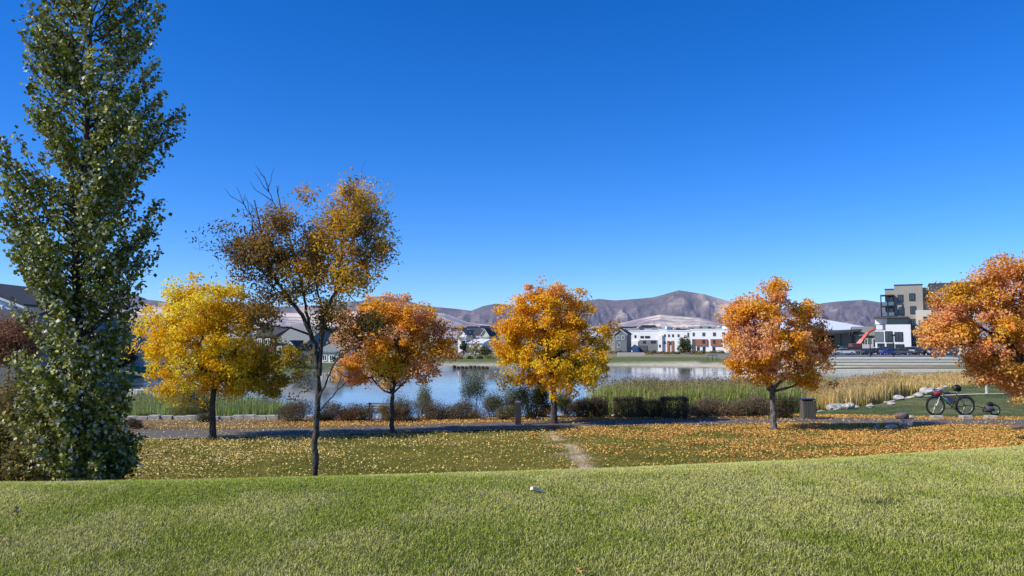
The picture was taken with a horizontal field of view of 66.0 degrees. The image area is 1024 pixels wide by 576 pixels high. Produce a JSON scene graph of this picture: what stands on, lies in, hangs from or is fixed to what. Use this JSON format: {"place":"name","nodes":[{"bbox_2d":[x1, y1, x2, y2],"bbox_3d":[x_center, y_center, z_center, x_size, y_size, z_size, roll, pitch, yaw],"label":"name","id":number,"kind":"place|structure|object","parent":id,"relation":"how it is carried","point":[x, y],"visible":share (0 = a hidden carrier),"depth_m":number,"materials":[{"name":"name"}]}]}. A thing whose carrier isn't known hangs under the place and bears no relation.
{"place":"outdoors","nodes":[
{"label":"outdoors","id":0,"kind":"place"},
{"bbox_2d":[87,365,932,418],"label":"lake water","id":1,"kind":"structure","parent":0,"point":[445,386],"depth_m":74.95,"materials":[{"name":"blue liquid"}]},
{"bbox_2d":[0,445,1023,575],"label":"lawn grass","id":2,"kind":"structure","parent":0,"point":[944,457],"depth_m":6.97,"materials":[{"name":"plant"}]},
{"bbox_2d":[0,346,1023,575],"bbox_3d":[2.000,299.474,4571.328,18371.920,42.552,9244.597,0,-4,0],"label":"ground","id":3,"kind":"structure","parent":0,"point":[692,359],"depth_m":7.83,"materials":[{"name":"plant"}]},
{"bbox_2d":[0,321,42,481],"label":"shrub","id":4,"kind":"object","parent":3,"relation":"on","point":[6,399],"visible":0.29,"depth_m":13.58,"materials":[{"name":"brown plant"}]},
{"bbox_2d":[0,390,46,481],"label":"shrub","id":5,"kind":"object","parent":3,"relation":"on","point":[15,455],"visible":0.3,"depth_m":12.95,"materials":[{"name":"green plant"}]},
{"bbox_2d":[0,312,48,388],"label":"lakeside tree","id":6,"kind":"object","parent":3,"relation":"on","point":[14,337],"visible":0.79,"depth_m":58.68,"materials":[{"name":"red plant"}]},
{"bbox_2d":[0,309,66,385],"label":"house","id":7,"kind":"structure","parent":3,"relation":"on","point":[40,313],"depth_m":66.28,"materials":[{"name":"grey"}]},
{"bbox_2d":[0,284,88,372],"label":"house","id":8,"kind":"structure","parent":3,"relation":"on","point":[19,294],"depth_m":74.26,"materials":[{"name":"white paint"}]},
{"bbox_2d":[5,391,151,414],"bbox_3d":[-25.003,5.836,39.415,18.319,1.885,13.612,0,-4,0],"label":"reed bed","id":9,"kind":"object","parent":3,"relation":"on","point":[132,398],"visible":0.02,"depth_m":38.06,"materials":[{"name":"green plant"}]},
{"bbox_2d":[0,0,189,481],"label":"poplar tree","id":10,"kind":"object","parent":3,"relation":"on","point":[78,424],"visible":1,"depth_m":12.18,"materials":[{"name":"green plant"}]},
{"bbox_2d":[89,423,143,480],"bbox_3d":[-6.481,2.726,12.858,0.801,1.477,0.746,-2,-4,25],"label":"shrub","id":11,"kind":"object","parent":3,"relation":"on","point":[128,451],"visible":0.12,"depth_m":12.86,"materials":[{"name":"green plant"}]},
{"bbox_2d":[91,319,147,368],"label":"house","id":12,"kind":"structure","parent":3,"relation":"on","point":[139,354],"depth_m":99.84,"materials":[{"name":"beige paint"}]},
{"bbox_2d":[115,346,140,376],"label":"lakeside tree","id":13,"kind":"object","parent":3,"relation":"on","point":[132,357],"visible":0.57,"depth_m":77.42,"materials":[{"name":"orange plant"}]},
{"bbox_2d":[126,416,143,428],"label":"shrub","id":14,"kind":"object","parent":3,"relation":"on","point":[135,424],"visible":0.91,"depth_m":24.83,"materials":[{"name":"brown plant"}]},
{"bbox_2d":[130,321,165,364],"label":"house","id":15,"kind":"structure","parent":3,"relation":"on","point":[145,363],"depth_m":113.76,"materials":[{"name":"white paint"}]},
{"bbox_2d":[164,398,204,415],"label":"shrub","id":16,"kind":"object","parent":3,"relation":"on","point":[183,411],"visible":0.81,"depth_m":29.18,"materials":[{"name":"green plant"}]},
{"bbox_2d":[178,379,209,413],"bbox_3d":[-12.426,4.418,30.913,1.563,2.126,1.144,-1,-4,18],"label":"shrub","id":17,"kind":"object","parent":3,"relation":"on","point":[207,403],"visible":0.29,"depth_m":30.73,"materials":[{"name":"green plant"}]},
{"bbox_2d":[195,413,208,421],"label":"shrub","id":18,"kind":"object","parent":3,"relation":"on","point":[203,417],"visible":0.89,"depth_m":27.11,"materials":[{"name":"brown plant"}]},
{"bbox_2d":[117,387,306,415],"bbox_3d":[-15.007,5.572,37.922,11.991,2.206,12.306,0,-4,0],"label":"reed bed","id":19,"kind":"object","parent":3,"relation":"on","point":[249,405],"visible":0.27,"depth_m":34.32,"materials":[{"name":"green plant"}]},
{"bbox_2d":[120,415,312,419],"bbox_3d":[-12.265,4.623,28.063,10.470,0.212,0.351,0,-4,0],"label":"stone edging","id":20,"kind":"object","parent":3,"relation":"on","point":[249,417],"visible":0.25,"depth_m":27.94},
{"bbox_2d":[121,270,314,439],"bbox_3d":[-8.257,1.891,22.219,5.703,4.852,2.923,1,-4,-12],"label":"maple tree","id":21,"kind":"object","parent":3,"relation":"on","point":[238,372],"visible":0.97,"depth_m":21.94,"materials":[{"name":"yellow plant"}]},
{"bbox_2d":[253,326,291,352],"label":"house","id":22,"kind":"structure","parent":3,"relation":"on","point":[278,331],"depth_m":149.98,"materials":[{"name":"white"}]},
{"bbox_2d":[185,165,402,476],"bbox_3d":[-3.342,0.504,12.018,3.430,4.921,1.230,0,-4,0],"label":"ash tree","id":23,"kind":"object","parent":3,"relation":"on","point":[262,247],"visible":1,"depth_m":11.93,"materials":[{"name":"orange plant"}]},
{"bbox_2d":[273,398,314,422],"bbox_3d":[-7.434,4.158,26.814,1.666,0.920,1.545,0,-4,0],"label":"shrub","id":24,"kind":"object","parent":3,"relation":"on","point":[293,411],"visible":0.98,"depth_m":26.68,"materials":[{"name":"brown plant"}]},
{"bbox_2d":[285,340,312,359],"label":"house","id":25,"kind":"structure","parent":3,"relation":"on","point":[296,343],"depth_m":137.01,"materials":[{"name":"white paint"}]},
{"bbox_2d":[274,326,339,358],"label":"house","id":26,"kind":"structure","parent":3,"relation":"on","point":[290,334],"depth_m":142.40,"materials":[{"name":"grey"}]},
{"bbox_2d":[311,400,344,421],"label":"shrub","id":27,"kind":"object","parent":3,"relation":"on","point":[328,415],"visible":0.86,"depth_m":26.96,"materials":[{"name":"brown plant"}]},
{"bbox_2d":[322,344,361,362],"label":"house","id":28,"kind":"structure","parent":3,"relation":"on","point":[329,351],"depth_m":124.63,"materials":[{"name":"white paint"}]},
{"bbox_2d":[51,417,640,479],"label":"fallen leaves","id":29,"kind":"object","parent":3,"relation":"on","point":[231,451],"visible":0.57,"depth_m":20.35,"materials":[{"name":"yellow plant"}]},
{"bbox_2d":[335,408,360,421],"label":"shrub","id":30,"kind":"object","parent":3,"relation":"on","point":[346,415],"visible":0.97,"depth_m":26.86,"materials":[{"name":"brown plant"}]},
{"bbox_2d":[342,401,378,420],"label":"shrub","id":31,"kind":"object","parent":3,"relation":"on","point":[366,413],"visible":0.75,"depth_m":27.18,"materials":[{"name":"brown plant"}]},
{"bbox_2d":[368,403,398,418],"bbox_3d":[-4.939,4.875,30.645,1.240,0.880,0.675,0,-4,0],"label":"park bench","id":32,"kind":"object","parent":3,"relation":"on","point":[377,405],"visible":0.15,"depth_m":30.38,"materials":[{"name":"metal"}]},
{"bbox_2d":[374,404,395,421],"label":"shrub","id":33,"kind":"object","parent":3,"relation":"on","point":[382,409],"visible":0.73,"depth_m":27.14,"materials":[{"name":"green plant"}]},
{"bbox_2d":[317,291,479,433],"bbox_3d":[-3.484,2.259,23.802,5.007,4.340,2.360,0,-4,0],"label":"maple tree","id":34,"kind":"object","parent":3,"relation":"on","point":[416,322],"visible":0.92,"depth_m":23.50,"materials":[{"name":"orange plant"}]},
{"bbox_2d":[386,407,410,421],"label":"shrub","id":35,"kind":"object","parent":3,"relation":"on","point":[400,414],"visible":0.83,"depth_m":27.01,"materials":[{"name":"brown plant"}]},
{"bbox_2d":[382,384,420,420],"bbox_3d":[-3.931,3.994,27.666,1.602,1.385,1.049,-3,-5,34],"label":"shrub","id":36,"kind":"object","parent":3,"relation":"on","point":[405,403],"visible":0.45,"depth_m":27.44,"materials":[{"name":"green plant"}]},
{"bbox_2d":[412,374,434,418],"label":"shrub","id":37,"kind":"object","parent":3,"relation":"on","point":[422,393],"visible":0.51,"depth_m":28.95,"materials":[{"name":"green plant"}]},
{"bbox_2d":[415,396,465,420],"bbox_3d":[-2.522,4.232,27.857,1.975,0.936,1.356,0,-4,0],"label":"shrub","id":38,"kind":"object","parent":3,"relation":"on","point":[441,412],"visible":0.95,"depth_m":27.56,"materials":[{"name":"brown plant"}]},
{"bbox_2d":[459,338,466,355],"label":"lakeside tree","id":39,"kind":"object","parent":3,"relation":"on","point":[464,349],"visible":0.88,"depth_m":174.40,"materials":[{"name":"green plant"}]},
{"bbox_2d":[456,330,474,352],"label":"house","id":40,"kind":"structure","parent":3,"relation":"on","point":[467,335],"depth_m":229.79,"materials":[{"name":"white paint"}]},
{"bbox_2d":[443,399,490,419],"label":"shrub","id":41,"kind":"object","parent":3,"relation":"on","point":[465,409],"visible":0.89,"depth_m":27.76,"materials":[{"name":"grey plant"}]},
{"bbox_2d":[458,354,489,413],"bbox_3d":[-1.470,3.561,30.371,1.241,3.347,1.344,0,-4,0],"label":"shrub","id":42,"kind":"object","parent":3,"relation":"on","point":[472,392],"visible":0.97,"depth_m":30.17,"materials":[{"name":"green plant"}]},
{"bbox_2d":[467,343,481,355],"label":"lakeside tree","id":43,"kind":"object","parent":3,"relation":"on","point":[475,349],"visible":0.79,"depth_m":169.19,"materials":[{"name":"green plant"}]},
{"bbox_2d":[473,329,482,339],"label":"house","id":44,"kind":"structure","parent":3,"relation":"on","point":[476,332],"depth_m":234.71,"materials":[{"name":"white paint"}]},
{"bbox_2d":[467,339,495,353],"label":"house","id":45,"kind":"structure","parent":3,"relation":"on","point":[485,342],"depth_m":206.66,"materials":[{"name":"white paint"}]},
{"bbox_2d":[477,345,491,355],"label":"lakeside tree","id":46,"kind":"object","parent":3,"relation":"on","point":[483,350],"visible":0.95,"depth_m":164.25,"materials":[{"name":"green plant"}]},
{"bbox_2d":[479,328,500,349],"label":"house","id":47,"kind":"structure","parent":3,"relation":"on","point":[487,333],"depth_m":232.82,"materials":[{"name":"beige paint"}]},
{"bbox_2d":[479,390,514,418],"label":"shrub","id":48,"kind":"object","parent":3,"relation":"on","point":[493,403],"visible":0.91,"depth_m":28.29,"materials":[{"name":"green plant"}]},
{"bbox_2d":[495,404,514,420],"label":"shrub","id":49,"kind":"object","parent":3,"relation":"on","point":[507,412],"visible":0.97,"depth_m":27.25,"materials":[{"name":"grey plant"}]},
{"bbox_2d":[503,369,528,415],"bbox_3d":[0.140,3.879,28.777,1.108,1.812,1.017,0,-4,0],"label":"shrub","id":50,"kind":"object","parent":3,"relation":"on","point":[508,393],"visible":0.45,"depth_m":28.65,"materials":[{"name":"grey plant"}]},
{"bbox_2d":[515,401,520,424],"bbox_3d":[0.199,4.160,25.848,0.190,0.900,0.190,0,-4,0],"label":"wooden post","id":51,"kind":"object","parent":3,"relation":"on","point":[517,412],"visible":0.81,"depth_m":25.76,"materials":[{"name":"grey wood"}]},
{"bbox_2d":[514,384,549,418],"bbox_3d":[0.760,4.032,28.242,1.377,1.394,1.032,0,-4,0],"label":"shrub","id":52,"kind":"object","parent":3,"relation":"on","point":[537,398],"visible":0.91,"depth_m":28.09,"materials":[{"name":"green plant"}]},
{"bbox_2d":[536,401,550,418],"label":"shrub","id":53,"kind":"object","parent":3,"relation":"on","point":[544,411],"visible":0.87,"depth_m":28.08,"materials":[{"name":"brown plant"}]},
{"bbox_2d":[487,275,622,423],"bbox_3d":[1.292,2.088,26.227,4.182,5.010,3.345,-2,-5,30],"label":"maple tree","id":54,"kind":"object","parent":3,"relation":"on","point":[553,370],"visible":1,"depth_m":26.01,"materials":[{"name":"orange plant"}]},
{"bbox_2d":[549,391,572,417],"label":"shrub","id":55,"kind":"object","parent":3,"relation":"on","point":[560,402],"visible":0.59,"depth_m":29.11,"materials":[{"name":"green plant"}]},
{"bbox_2d":[561,397,593,418],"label":"shrub","id":56,"kind":"object","parent":3,"relation":"on","point":[575,408],"visible":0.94,"depth_m":28.12,"materials":[{"name":"brown plant"}]},
{"bbox_2d":[586,394,612,416],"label":"shrub","id":57,"kind":"object","parent":3,"relation":"on","point":[598,407],"visible":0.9,"depth_m":28.18,"materials":[{"name":"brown plant"}]},
{"bbox_2d":[607,328,617,351],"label":"house","id":58,"kind":"structure","parent":3,"relation":"on","point":[612,345],"depth_m":284.18,"materials":[{"name":"beige paint"}]},
{"bbox_2d":[218,413,1023,469],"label":"fallen leaves","id":59,"kind":"object","parent":3,"relation":"on","point":[928,439],"visible":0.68,"depth_m":22.99,"materials":[{"name":"orange plant"}]},
{"bbox_2d":[615,328,632,351],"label":"house","id":60,"kind":"structure","parent":3,"relation":"on","point":[623,338],"depth_m":279.55,"materials":[{"name":"grey"}]},
{"bbox_2d":[612,395,643,418],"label":"hedge","id":61,"kind":"object","parent":3,"relation":"on","point":[636,402],"visible":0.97,"depth_m":28.18,"materials":[{"name":"green plant"}]},
{"bbox_2d":[618,352,643,355],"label":"site wall","id":62,"kind":"structure","parent":3,"relation":"on","point":[630,353],"depth_m":171.42,"materials":[{"name":"beige paint"}]},
{"bbox_2d":[629,328,643,351],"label":"townhouse","id":63,"kind":"structure","parent":3,"relation":"on","point":[635,342],"depth_m":296.74,"materials":[{"name":"white paint"}]},
{"bbox_2d":[639,398,661,417],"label":"hedge","id":64,"kind":"object","parent":3,"relation":"on","point":[652,404],"visible":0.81,"depth_m":28.48,"materials":[{"name":"green plant"}]},
{"bbox_2d":[639,328,662,351],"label":"townhouse","id":65,"kind":"structure","parent":3,"relation":"on","point":[648,340],"depth_m":294.44,"materials":[{"name":"white paint"}]},
{"bbox_2d":[658,326,673,351],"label":"townhouse","id":66,"kind":"structure","parent":3,"relation":"on","point":[662,339],"depth_m":291.72,"materials":[{"name":"white paint"}]},
{"bbox_2d":[666,328,679,351],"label":"townhouse","id":67,"kind":"structure","parent":3,"relation":"on","point":[671,340],"depth_m":290.62,"materials":[{"name":"white paint"}]},
{"bbox_2d":[658,395,690,418],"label":"hedge","id":68,"kind":"object","parent":3,"relation":"on","point":[680,406],"visible":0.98,"depth_m":28.08,"materials":[{"name":"green plant"}]},
{"bbox_2d":[676,335,693,353],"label":"lakeside tree","id":69,"kind":"object","parent":3,"relation":"on","point":[684,346],"visible":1,"depth_m":199.05,"materials":[{"name":"green plant"}]},
{"bbox_2d":[676,328,693,351],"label":"townhouse","id":70,"kind":"structure","parent":3,"relation":"on","point":[681,333],"depth_m":289.12,"materials":[{"name":"white paint"}]},
{"bbox_2d":[576,371,810,416],"bbox_3d":[10.572,5.283,37.453,17.599,2.719,8.785,3,-5,-35],"label":"reed bed","id":71,"kind":"object","parent":3,"relation":"on","point":[694,389],"visible":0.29,"depth_m":34.46,"materials":[{"name":"green plant"}]},
{"bbox_2d":[690,326,711,351],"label":"townhouse","id":72,"kind":"structure","parent":3,"relation":"on","point":[699,339],"depth_m":285.88,"materials":[{"name":"white paint"}]},
{"bbox_2d":[687,395,718,417],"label":"hedge","id":73,"kind":"object","parent":3,"relation":"on","point":[698,407],"visible":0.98,"depth_m":28.75,"materials":[{"name":"brown plant"}]},
{"bbox_2d":[708,326,730,351],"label":"townhouse","id":74,"kind":"structure","parent":3,"relation":"on","point":[715,339],"depth_m":283.06,"materials":[{"name":"white paint"}]},
{"bbox_2d":[704,396,736,417],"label":"hedge","id":75,"kind":"object","parent":3,"relation":"on","point":[721,411],"visible":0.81,"depth_m":28.74,"materials":[{"name":"brown plant"}]},
{"bbox_2d":[726,397,757,417],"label":"hedge","id":76,"kind":"object","parent":3,"relation":"on","point":[741,409],"visible":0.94,"depth_m":28.64,"materials":[{"name":"brown plant"}]},
{"bbox_2d":[743,393,769,416],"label":"hedge","id":77,"kind":"object","parent":3,"relation":"on","point":[761,409],"visible":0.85,"depth_m":28.86,"materials":[{"name":"brown plant"}]},
{"bbox_2d":[712,275,841,430],"bbox_3d":[8.270,2.040,24.290,4.136,4.856,2.803,0,-4,0],"label":"maple tree","id":78,"kind":"object","parent":3,"relation":"on","point":[752,357],"visible":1,"depth_m":24.14,"materials":[{"name":"orange plant"}]},
{"bbox_2d":[766,393,799,417],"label":"shrub","id":79,"kind":"object","parent":3,"relation":"on","point":[786,410],"visible":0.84,"depth_m":28.17,"materials":[{"name":"green plant"}]},
{"bbox_2d":[741,317,863,351],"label":"warehouse","id":80,"kind":"structure","parent":3,"relation":"on","point":[846,338],"depth_m":209.66,"materials":[{"name":"grey"}]},
{"bbox_2d":[788,372,836,412],"bbox_3d":[17.557,6.392,48.634,5.009,2.045,26.118,-2,-4,24],"label":"reed bed","id":81,"kind":"object","parent":3,"relation":"on","point":[806,394],"visible":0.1,"depth_m":39.73,"materials":[{"name":"beige plant"}]},
{"bbox_2d":[793,329,861,352],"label":"pavilion","id":82,"kind":"structure","parent":3,"relation":"on","point":[843,331],"depth_m":179.73,"materials":[{"name":"grey"}]},
{"bbox_2d":[705,353,960,357],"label":"parking lot","id":83,"kind":"structure","parent":3,"relation":"on","point":[724,355],"depth_m":144.11,"materials":[{"name":"asphalt"}]},
{"bbox_2d":[834,348,855,354],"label":"parked car","id":84,"kind":"object","parent":83,"relation":"on","point":[847,351],"visible":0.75,"depth_m":148.76,"materials":[{"name":"paint"}]},
{"bbox_2d":[840,347,861,354],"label":"parked car","id":85,"kind":"object","parent":83,"relation":"on","point":[858,352],"visible":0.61,"depth_m":154.84,"materials":[{"name":"paint"}]},
{"bbox_2d":[848,324,885,353],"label":"boom lift","id":86,"kind":"object","parent":83,"relation":"on","point":[858,345],"visible":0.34,"depth_m":157.33,"materials":[{"name":"metal"}]},
{"bbox_2d":[878,348,900,354],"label":"parked car","id":87,"kind":"object","parent":83,"relation":"on","point":[886,351],"visible":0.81,"depth_m":148.88,"materials":[{"name":"paint"}]},
{"bbox_2d":[891,348,913,354],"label":"parked car","id":88,"kind":"object","parent":83,"relation":"on","point":[905,351],"visible":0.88,"depth_m":148.80,"materials":[{"name":"paint"}]},
{"bbox_2d":[826,404,841,409],"bbox_3d":[14.178,5.290,34.682,0.696,0.414,0.893,-2,-4,27],"label":"boulder","id":89,"kind":"object","parent":3,"relation":"on","point":[831,406],"visible":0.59,"depth_m":34.43,"materials":[{"name":"stone"}]},
{"bbox_2d":[742,357,966,372],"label":"terraced seating","id":90,"kind":"object","parent":3,"relation":"on","point":[889,361],"visible":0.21,"depth_m":110.73,"materials":[{"name":"concrete"}]},
{"bbox_2d":[802,368,910,410],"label":"reed bed","id":91,"kind":"object","parent":3,"relation":"on","point":[874,389],"visible":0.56,"depth_m":47.86,"materials":[{"name":"beige plant"}]},
{"bbox_2d":[849,327,874,347],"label":"house","id":92,"kind":"structure","parent":3,"relation":"on","point":[856,336],"depth_m":178.62,"materials":[{"name":"grey"}]},
{"bbox_2d":[899,419,912,428],"bbox_3d":[12.412,4.289,24.853,0.498,0.300,0.297,1,-4,-17],"label":"boulder","id":93,"kind":"object","parent":3,"relation":"on","point":[906,423],"visible":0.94,"depth_m":24.76,"materials":[{"name":"stone"}]},
{"bbox_2d":[874,282,979,355],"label":"apartment block","id":94,"kind":"structure","parent":3,"relation":"on","point":[905,307],"depth_m":164.07,"materials":[{"name":"beige paint"}]},
{"bbox_2d":[885,331,892,341],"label":"window","id":95,"kind":"structure","parent":94,"relation":"in","point":[888,338],"depth_m":163.07,"materials":[{"name":"grey glass"}]},
{"bbox_2d":[894,332,902,340],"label":"window","id":96,"kind":"structure","parent":94,"relation":"in","point":[899,335],"depth_m":162.20,"materials":[{"name":"grey glass"}]},
{"bbox_2d":[870,368,1018,396],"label":"reed bed","id":97,"kind":"object","parent":3,"relation":"on","point":[935,380],"visible":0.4,"depth_m":61.58,"materials":[{"name":"beige plant"}]},
{"bbox_2d":[926,389,974,414],"bbox_3d":[16.221,4.218,29.166,1.837,1.017,0.625,0,-4,0],"label":"bicycle","id":98,"kind":"object","parent":3,"relation":"on","point":[949,399],"visible":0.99,"depth_m":29.14,"materials":[{"name":"metal"}]},
{"bbox_2d":[911,251,1023,406],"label":"maple tree","id":99,"kind":"object","parent":3,"relation":"on","point":[958,326],"visible":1,"depth_m":21.25,"materials":[{"name":"orange plant"}]},
{"bbox_2d":[967,401,999,414],"bbox_3d":[17.429,4.457,29.149,1.270,0.527,0.228,0,-4,0],"label":"bicycle trailer","id":100,"kind":"object","parent":3,"relation":"on","point":[989,407],"visible":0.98,"depth_m":29.11,"materials":[{"name":"rubber"}]},
{"bbox_2d":[0,0,1023,310],"label":"sky","id":101,"kind":"structure","parent":0,"point":[841,150],"materials":[{"name":"blue"}]},
{"bbox_2d":[53,424,1023,480],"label":"bank grass","id":102,"kind":"structure","parent":0,"point":[445,446],"depth_m":19.43,"materials":[{"name":"plant"}]},
{"bbox_2d":[97,307,990,336],"bbox_3d":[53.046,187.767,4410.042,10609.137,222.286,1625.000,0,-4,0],"label":"foothill slope","id":103,"kind":"structure","parent":0,"point":[295,319],"depth_m":4715.95,"materials":[{"name":"soil"}]},
{"bbox_2d":[87,290,1013,327],"bbox_3d":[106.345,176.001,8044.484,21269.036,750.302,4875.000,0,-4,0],"label":"mountain range","id":104,"kind":"structure","parent":0,"point":[864,313],"depth_m":8892.44,"materials":[{"name":"stone"}]},
{"bbox_2d":[115,417,1023,438],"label":"asphalt path","id":105,"kind":"structure","parent":0,"point":[366,429],"depth_m":25.51,"materials":[{"name":"asphalt"}]},
{"bbox_2d":[799,398,815,418],"bbox_3d":[10.471,4.290,27.914,0.439,0.740,0.430,0,-4,0],"label":"litter bin","id":106,"kind":"object","parent":105,"relation":"on","point":[807,406],"visible":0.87,"depth_m":27.73,"materials":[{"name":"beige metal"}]},
{"bbox_2d":[894,412,908,418],"bbox_3d":[13.733,4.516,27.753,0.525,0.258,0.358,1,-4,-11],"label":"boulder","id":107,"kind":"object","parent":105,"relation":"on","point":[902,415],"visible":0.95,"depth_m":27.65,"materials":[{"name":"stone"}]},
{"bbox_2d":[185,336,998,345],"bbox_3d":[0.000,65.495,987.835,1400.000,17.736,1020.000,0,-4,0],"label":"hill rise","id":108,"kind":"structure","parent":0,"point":[456,342],"depth_m":661.55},
{"bbox_2d":[638,325,657,329],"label":"distant house","id":109,"kind":"structure","parent":108,"relation":"on","point":[647,327],"depth_m":701.24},
{"bbox_2d":[796,384,1022,417],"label":"bank grass","id":110,"kind":"structure","parent":0,"point":[939,403],"depth_m":34.71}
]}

